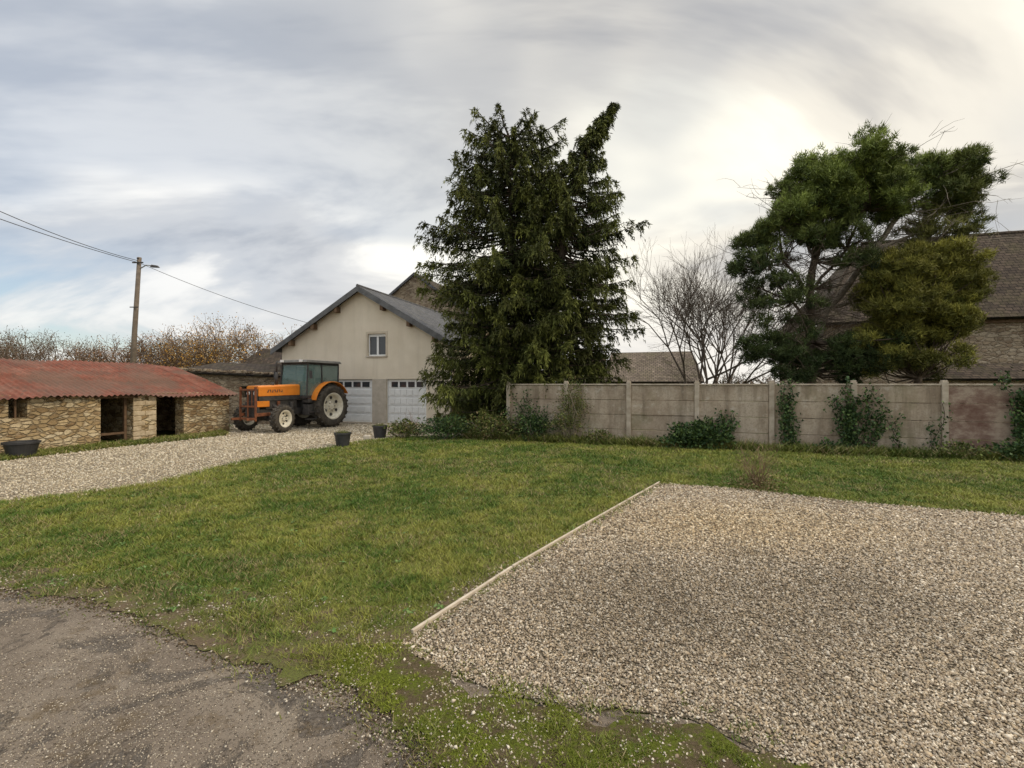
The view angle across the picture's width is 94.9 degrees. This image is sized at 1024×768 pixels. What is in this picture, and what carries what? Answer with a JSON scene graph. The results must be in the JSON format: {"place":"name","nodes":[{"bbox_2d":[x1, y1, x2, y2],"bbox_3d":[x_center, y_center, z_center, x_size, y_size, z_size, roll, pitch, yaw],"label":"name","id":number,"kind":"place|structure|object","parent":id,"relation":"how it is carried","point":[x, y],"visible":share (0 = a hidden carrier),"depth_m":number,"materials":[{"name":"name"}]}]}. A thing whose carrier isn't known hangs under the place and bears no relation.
{"place":"outdoors","nodes":[
{"label":"outdoors","id":0,"kind":"place"},
{"bbox_2d":[0,421,471,501],"bbox_3d":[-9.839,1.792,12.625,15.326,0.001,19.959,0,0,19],"label":"gravel driveway","id":1,"kind":"structure","parent":0,"point":[110,476],"depth_m":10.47,"materials":[{"name":"beige gravel"}]},
{"bbox_2d":[231,359,347,432],"bbox_3d":[-8.783,0.411,18.872,2.263,2.762,4.850,0,0,22],"label":"farm tractor","id":2,"kind":"object","parent":1,"relation":"on","point":[284,408],"visible":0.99,"depth_m":18.54,"materials":[{"name":"metal"}]},
{"bbox_2d":[363,435,370,440],"bbox_3d":[-4.610,1.720,14.975,0.220,0.160,0.150,0,0,0],"label":"stone block","id":3,"kind":"object","parent":1,"relation":"on","point":[365,437],"depth_m":14.90,"materials":[{"name":"white stone"}]},
{"bbox_2d":[371,422,387,437],"bbox_3d":[-4.384,1.515,15.583,0.517,0.550,0.542,0,0,0],"label":"plant pot","id":4,"kind":"object","parent":1,"relation":"on","point":[379,431],"visible":0.96,"depth_m":15.42,"materials":[{"name":"black plastic"}]},
{"bbox_2d":[0,587,795,767],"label":"asphalt yard","id":5,"kind":"structure","parent":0,"point":[27,640],"depth_m":2.60,"materials":[{"name":"grey asphalt"}]},
{"bbox_2d":[0,590,795,767],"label":"asphalt pebbles","id":6,"kind":"object","parent":5,"relation":"on","point":[111,727],"visible":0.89,"depth_m":2.55,"materials":[{"name":"stone"}]},
{"bbox_2d":[281,639,846,767],"bbox_3d":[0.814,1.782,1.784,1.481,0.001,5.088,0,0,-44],"label":"moss verge","id":7,"kind":"structure","parent":5,"relation":"on","point":[412,693],"depth_m":2.42,"materials":[{"name":"green plant"}]},
{"bbox_2d":[395,414,433,434],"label":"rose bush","id":8,"kind":"object","parent":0,"point":[415,423],"visible":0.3,"depth_m":16.62,"materials":[{"name":"green plant"}]},
{"bbox_2d":[335,350,499,396],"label":"side walls","id":9,"kind":"structure","parent":0,"point":[371,379],"depth_m":27.85,"materials":[{"name":"beige paint"}]},
{"bbox_2d":[275,291,357,351],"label":"roof","id":10,"kind":"structure","parent":9,"relation":"on","point":[279,350],"depth_m":22.72,"materials":[{"name":"stone"}]},
{"bbox_2d":[356,284,442,313],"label":"ridge tiles","id":11,"kind":"object","parent":10,"relation":"attached to","point":[395,297],"visible":0.5,"depth_m":24.58,"materials":[{"name":"tile"}]},
{"bbox_2d":[359,286,480,344],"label":"roof","id":12,"kind":"structure","parent":9,"relation":"on","point":[431,319],"depth_m":23.00,"materials":[{"name":"tile"}]},
{"bbox_2d":[0,435,1023,682],"bbox_3d":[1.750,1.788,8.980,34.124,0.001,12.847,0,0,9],"label":"lawn","id":13,"kind":"structure","parent":0,"point":[397,566],"depth_m":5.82,"materials":[{"name":"plant"}]},
{"bbox_2d":[0,573,448,767],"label":"soil crumbs","id":14,"kind":"object","parent":13,"relation":"on","point":[213,659],"visible":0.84,"depth_m":2.91,"materials":[{"name":"soil"}]},
{"bbox_2d":[0,562,517,685],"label":"soil border","id":15,"kind":"object","parent":13,"relation":"on","point":[292,675],"visible":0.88,"depth_m":3.55,"materials":[{"name":"green plant"}]},
{"bbox_2d":[334,429,351,446],"bbox_3d":[-4.879,1.522,13.454,0.562,0.537,0.548,0,0,-28],"label":"plant pot","id":16,"kind":"object","parent":13,"relation":"on","point":[342,438],"visible":0.94,"depth_m":13.34,"materials":[{"name":"black plastic"}]},
{"bbox_2d":[0,539,725,767],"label":"verge pebbles","id":17,"kind":"object","parent":13,"relation":"on","point":[416,713],"visible":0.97,"depth_m":2.71,"materials":[{"name":"stone"}]},
{"bbox_2d":[383,417,424,438],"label":"shrub","id":18,"kind":"object","parent":13,"relation":"on","point":[399,428],"visible":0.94,"depth_m":15.34,"materials":[{"name":"green plant"}]},
{"bbox_2d":[0,552,844,767],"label":"verge grass","id":19,"kind":"structure","parent":13,"relation":"on","point":[175,601],"depth_m":3.01,"materials":[{"name":"green plant"}]},
{"bbox_2d":[413,413,474,440],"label":"shrub","id":20,"kind":"object","parent":13,"relation":"on","point":[439,428],"visible":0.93,"depth_m":15.05,"materials":[{"name":"green plant"}]},
{"bbox_2d":[457,409,529,440],"bbox_3d":[-0.581,1.320,14.903,2.373,1.102,1.320,0,0,0],"label":"shrub","id":21,"kind":"object","parent":13,"relation":"on","point":[498,427],"visible":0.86,"depth_m":14.81,"materials":[{"name":"green plant"}]},
{"bbox_2d":[0,443,1021,632],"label":"lawn weeds","id":22,"kind":"object","parent":13,"relation":"on","point":[325,597],"visible":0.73,"depth_m":5.48,"materials":[{"name":"green plant"}]},
{"bbox_2d":[499,389,537,435],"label":"ivy plant","id":23,"kind":"object","parent":13,"relation":"on","point":[524,406],"visible":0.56,"depth_m":15.02,"materials":[{"name":"green plant"}]},
{"bbox_2d":[512,404,555,442],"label":"shrub","id":24,"kind":"object","parent":13,"relation":"on","point":[532,422],"visible":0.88,"depth_m":14.52,"materials":[{"name":"green plant"}]},
{"bbox_2d":[543,401,590,441],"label":"shrub","id":25,"kind":"object","parent":13,"relation":"on","point":[567,419],"visible":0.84,"depth_m":14.15,"materials":[{"name":"green plant"}]},
{"bbox_2d":[548,366,593,438],"bbox_3d":[1.786,0.646,14.332,1.410,2.377,0.802,0,0,0],"label":"climbing bush","id":26,"kind":"object","parent":13,"relation":"on","point":[578,400],"visible":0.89,"depth_m":14.27,"materials":[{"name":"green plant"}]},
{"bbox_2d":[582,428,614,444],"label":"shrub","id":27,"kind":"object","parent":13,"relation":"on","point":[603,433],"visible":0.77,"depth_m":13.96,"materials":[{"name":"green plant"}]},
{"bbox_2d":[657,415,740,450],"bbox_3d":[5.126,1.363,13.012,2.264,1.065,1.264,0,0,0],"label":"shrub","id":28,"kind":"object","parent":13,"relation":"on","point":[700,432],"visible":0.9,"depth_m":12.81,"materials":[{"name":"green plant"}]},
{"bbox_2d":[712,408,740,433],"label":"ivy plant","id":29,"kind":"object","parent":13,"relation":"on","point":[722,418],"visible":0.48,"depth_m":13.09,"materials":[{"name":"green plant"}]},
{"bbox_2d":[461,430,1023,461],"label":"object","id":30,"kind":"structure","parent":13,"relation":"on","point":[804,448],"depth_m":12.35,"materials":[{"name":"green plant"}]},
{"bbox_2d":[722,440,802,493],"bbox_3d":[4.295,1.353,8.063,1.185,0.940,1.237,0,0,39],"label":"dry bush","id":31,"kind":"object","parent":13,"relation":"on","point":[761,483],"visible":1,"depth_m":8.00,"materials":[{"name":"brown plant"}]},
{"bbox_2d":[773,375,803,445],"bbox_3d":[7.408,0.807,12.596,0.830,2.124,0.310,0,0,9],"label":"ivy plant","id":32,"kind":"object","parent":13,"relation":"on","point":[787,417],"visible":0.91,"depth_m":12.58,"materials":[{"name":"green plant"}]},
{"bbox_2d":[807,436,849,449],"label":"shrub","id":33,"kind":"object","parent":13,"relation":"on","point":[827,440],"visible":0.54,"depth_m":12.12,"materials":[{"name":"green plant"}]},
{"bbox_2d":[823,373,889,447],"bbox_3d":[8.851,0.799,12.084,1.503,2.169,0.310,0,0,20],"label":"ivy plant","id":34,"kind":"object","parent":13,"relation":"on","point":[846,438],"visible":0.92,"depth_m":12.10,"materials":[{"name":"green plant"}]},
{"bbox_2d":[832,398,892,448],"bbox_3d":[8.974,1.097,12.032,1.350,1.466,0.321,0,0,18],"label":"ivy plant","id":35,"kind":"object","parent":13,"relation":"on","point":[877,429],"visible":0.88,"depth_m":12.01,"materials":[{"name":"green plant"}]},
{"bbox_2d":[881,413,905,451],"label":"ivy plant","id":36,"kind":"object","parent":13,"relation":"on","point":[897,433],"visible":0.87,"depth_m":11.83,"materials":[{"name":"green plant"}]},
{"bbox_2d":[919,438,995,458],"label":"shrub","id":37,"kind":"object","parent":13,"relation":"on","point":[967,448],"visible":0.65,"depth_m":11.21,"materials":[{"name":"green plant"}]},
{"bbox_2d":[983,435,1023,462],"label":"shrub","id":38,"kind":"object","parent":13,"relation":"on","point":[1010,450],"visible":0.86,"depth_m":10.79,"materials":[{"name":"green plant"}]},
{"bbox_2d":[993,367,1023,446],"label":"ivy plant","id":39,"kind":"object","parent":13,"relation":"on","point":[1019,430],"visible":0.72,"depth_m":11.05,"materials":[{"name":"green plant"}]},
{"bbox_2d":[0,0,1023,383],"label":"sky","id":40,"kind":"structure","parent":0,"point":[281,157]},
{"bbox_2d":[40,385,998,761],"bbox_3d":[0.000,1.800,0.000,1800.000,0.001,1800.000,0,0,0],"label":"ground","id":41,"kind":"structure","parent":0,"point":[162,433],"depth_m":14.72,"materials":[{"name":"soil"}]},
{"bbox_2d":[0,440,41,456],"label":"plant pot","id":42,"kind":"object","parent":41,"relation":"on","point":[22,447],"visible":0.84,"depth_m":11.38,"materials":[{"name":"black plastic"}]},
{"bbox_2d":[0,325,116,360],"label":"distant trees","id":43,"kind":"object","parent":41,"relation":"on","point":[20,354],"visible":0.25,"depth_m":36.86,"materials":[{"name":"brown plant"}]},
{"bbox_2d":[0,427,229,460],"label":"grass strip","id":44,"kind":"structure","parent":41,"relation":"on","point":[47,451],"depth_m":13.50,"materials":[{"name":"green plant"}]},
{"bbox_2d":[0,358,237,453],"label":"stone shed","id":45,"kind":"structure","parent":41,"relation":"on","point":[57,404],"depth_m":14.65,"materials":[{"name":"stone"}]},
{"bbox_2d":[52,324,236,367],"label":"distant trees","id":46,"kind":"object","parent":41,"relation":"on","point":[140,355],"visible":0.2,"depth_m":34.16,"materials":[{"name":"brown plant"}]},
{"bbox_2d":[0,211,306,362],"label":"utility pole","id":47,"kind":"object","parent":41,"relation":"on","point":[139,262],"visible":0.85,"depth_m":25.90,"materials":[{"name":"wood"}]},
{"bbox_2d":[136,311,300,367],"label":"distant trees","id":48,"kind":"object","parent":41,"relation":"on","point":[197,346],"visible":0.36,"depth_m":32.78,"materials":[{"name":"brown plant"}]},
{"bbox_2d":[179,362,312,423],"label":"stone outbuilding","id":49,"kind":"structure","parent":41,"relation":"on","point":[233,377],"depth_m":20.93,"materials":[{"name":"ceramic"}]},
{"bbox_2d":[282,292,452,423],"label":"front wall","id":50,"kind":"structure","parent":41,"relation":"on","point":[339,337],"depth_m":21.90,"materials":[{"name":"beige paint"}]},
{"bbox_2d":[270,286,450,354],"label":"bargeboards","id":51,"kind":"object","parent":50,"relation":"attached to","point":[422,327],"visible":0.82,"depth_m":21.59,"materials":[{"name":"wood"}]},
{"bbox_2d":[288,305,437,345],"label":"purlin ends","id":52,"kind":"object","parent":50,"relation":"attached to","point":[314,326],"visible":0.81,"depth_m":22.10,"materials":[{"name":"wood"}]},
{"bbox_2d":[366,331,387,355],"bbox_3d":[-6.241,-1.860,21.666,1.150,1.120,0.015,0,0,16],"label":"window surround","id":53,"kind":"object","parent":50,"relation":"attached to","point":[378,332],"visible":1,"depth_m":21.64,"materials":[{"name":"beige paint"}]},
{"bbox_2d":[369,334,385,355],"bbox_3d":[-6.205,-1.810,21.787,0.950,1.020,0.060,0,0,17],"label":"window frame","id":54,"kind":"object","parent":53,"relation":"in","point":[377,335],"visible":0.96,"depth_m":21.76,"materials":[{"name":"white plastic"}]},
{"bbox_2d":[370,337,385,354],"bbox_3d":[-6.201,-1.810,21.799,0.950,1.020,0.008,0,0,16],"label":"window glass","id":55,"kind":"object","parent":54,"relation":"in","point":[373,345],"visible":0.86,"depth_m":21.82,"materials":[{"name":"grey glass"}]},
{"bbox_2d":[332,379,425,422],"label":"garage doors","id":56,"kind":"structure","parent":50,"relation":"attached to","point":[359,406],"depth_m":21.54,"materials":[{"name":"white paint"}]},
{"bbox_2d":[339,382,422,386],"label":"door windows","id":57,"kind":"structure","parent":56,"relation":"attached to","point":[367,384],"depth_m":21.88,"materials":[{"name":"black glass"}]},
{"bbox_2d":[372,379,435,423],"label":"plinth","id":58,"kind":"structure","parent":50,"relation":"attached to","point":[378,400],"depth_m":21.61,"materials":[{"name":"grey concrete"}]},
{"bbox_2d":[392,276,471,320],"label":"gable wall","id":59,"kind":"structure","parent":41,"relation":"on","point":[406,291],"depth_m":31.97,"materials":[{"name":"brown stone"}]},
{"bbox_2d":[419,275,492,324],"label":"roof","id":60,"kind":"structure","parent":59,"relation":"on","point":[435,284],"depth_m":32.83,"materials":[{"name":"ceramic"}]},
{"bbox_2d":[389,272,480,321],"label":"verges","id":61,"kind":"structure","parent":60,"relation":"attached to","point":[403,282],"depth_m":31.92,"materials":[{"name":"stone"}]},
{"bbox_2d":[412,101,652,437],"bbox_3d":[0.638,-3.958,17.589,8.931,12.954,6.732,0,0,0],"label":"spruce tree","id":62,"kind":"object","parent":41,"relation":"on","point":[543,311],"visible":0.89,"depth_m":16.52,"materials":[{"name":"green plant"}]},
{"bbox_2d":[411,481,659,632],"bbox_3d":[0.949,1.777,5.943,0.086,0.045,6.132,0,0,33],"label":"timber edging","id":63,"kind":"object","parent":41,"relation":"on","point":[443,611],"visible":0.83,"depth_m":4.44,"materials":[{"name":"beige wood"}]},
{"bbox_2d":[594,351,703,415],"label":"tiled cottage","id":64,"kind":"structure","parent":41,"relation":"on","point":[643,370],"depth_m":26.53,"materials":[{"name":"tile"}]},
{"bbox_2d":[598,224,850,417],"bbox_3d":[8.046,-2.618,19.915,9.640,8.882,8.764,0,0,0],"label":"bare tree","id":65,"kind":"object","parent":41,"relation":"on","point":[697,294],"visible":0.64,"depth_m":19.86,"materials":[{"name":"grey plant"}]},
{"bbox_2d":[701,370,778,401],"bbox_3d":[17.899,0.423,33.923,34.768,4.116,4.803,0,0,0],"label":"distant hedge","id":66,"kind":"object","parent":41,"relation":"on","point":[751,382],"visible":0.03,"depth_m":33.72,"materials":[{"name":"brown plant"}]},
{"bbox_2d":[647,260,856,416],"bbox_3d":[10.238,-1.912,21.211,7.567,7.488,9.587,0,0,0],"label":"bare tree","id":67,"kind":"object","parent":41,"relation":"on","point":[729,377],"visible":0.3,"depth_m":20.29,"materials":[{"name":"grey plant"}]},
{"bbox_2d":[506,380,1023,452],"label":"concrete panel fence","id":68,"kind":"object","parent":41,"relation":"on","point":[983,414],"visible":0.69,"depth_m":12.78,"materials":[{"name":"grey concrete"}]},
{"bbox_2d":[708,115,964,418],"bbox_3d":[10.615,-3.360,16.371,7.367,10.365,5.353,0,0,16],"label":"pine tree","id":69,"kind":"object","parent":41,"relation":"on","point":[843,189],"visible":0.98,"depth_m":15.31,"materials":[{"name":"green plant"}]},
{"bbox_2d":[759,141,1023,418],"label":"pine tree","id":70,"kind":"object","parent":41,"relation":"on","point":[958,179],"visible":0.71,"depth_m":15.80,"materials":[{"name":"green plant"}]},
{"bbox_2d":[844,233,1000,438],"bbox_3d":[13.264,-1.562,15.375,5.106,6.747,3.210,0,0,0],"label":"cypress tree","id":71,"kind":"object","parent":41,"relation":"on","point":[909,299],"visible":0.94,"depth_m":14.76,"materials":[{"name":"green plant"}]},
{"bbox_2d":[920,401,952,450],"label":"ivy plant","id":72,"kind":"object","parent":41,"relation":"on","point":[935,434],"visible":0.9,"depth_m":11.55,"materials":[{"name":"green plant"}]},
{"bbox_2d":[906,363,1023,422],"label":"lean to shed","id":73,"kind":"object","parent":41,"relation":"on","point":[983,374],"depth_m":17.02,"materials":[{"name":"stone"}]},
{"bbox_2d":[410,484,1023,767],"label":"gravel parking","id":74,"kind":"structure","parent":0,"point":[746,742],"depth_m":3.27,"materials":[{"name":"grey gravel"}]},
{"bbox_2d":[368,482,1023,767],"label":"gravel stones","id":75,"kind":"object","parent":74,"relation":"on","point":[895,514],"visible":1,"depth_m":3.50,"materials":[{"name":"beige gravel"}]},
{"bbox_2d":[779,230,1023,420],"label":"stone barn","id":76,"kind":"structure","parent":0,"point":[999,338],"depth_m":20.52,"materials":[{"name":"ceramic"}]},
{"bbox_3d":[-15.283,0.500,29.783,6.000,2.600,0.300,0,0,17],"label":"front wall","id":77,"kind":"object","parent":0,"visible":0},
{"bbox_2d":[240,349,281,364],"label":"roof","id":78,"kind":"structure","parent":77,"relation":"on","point":[268,358],"depth_m":31.49,"materials":[{"name":"tile"}]}
]}

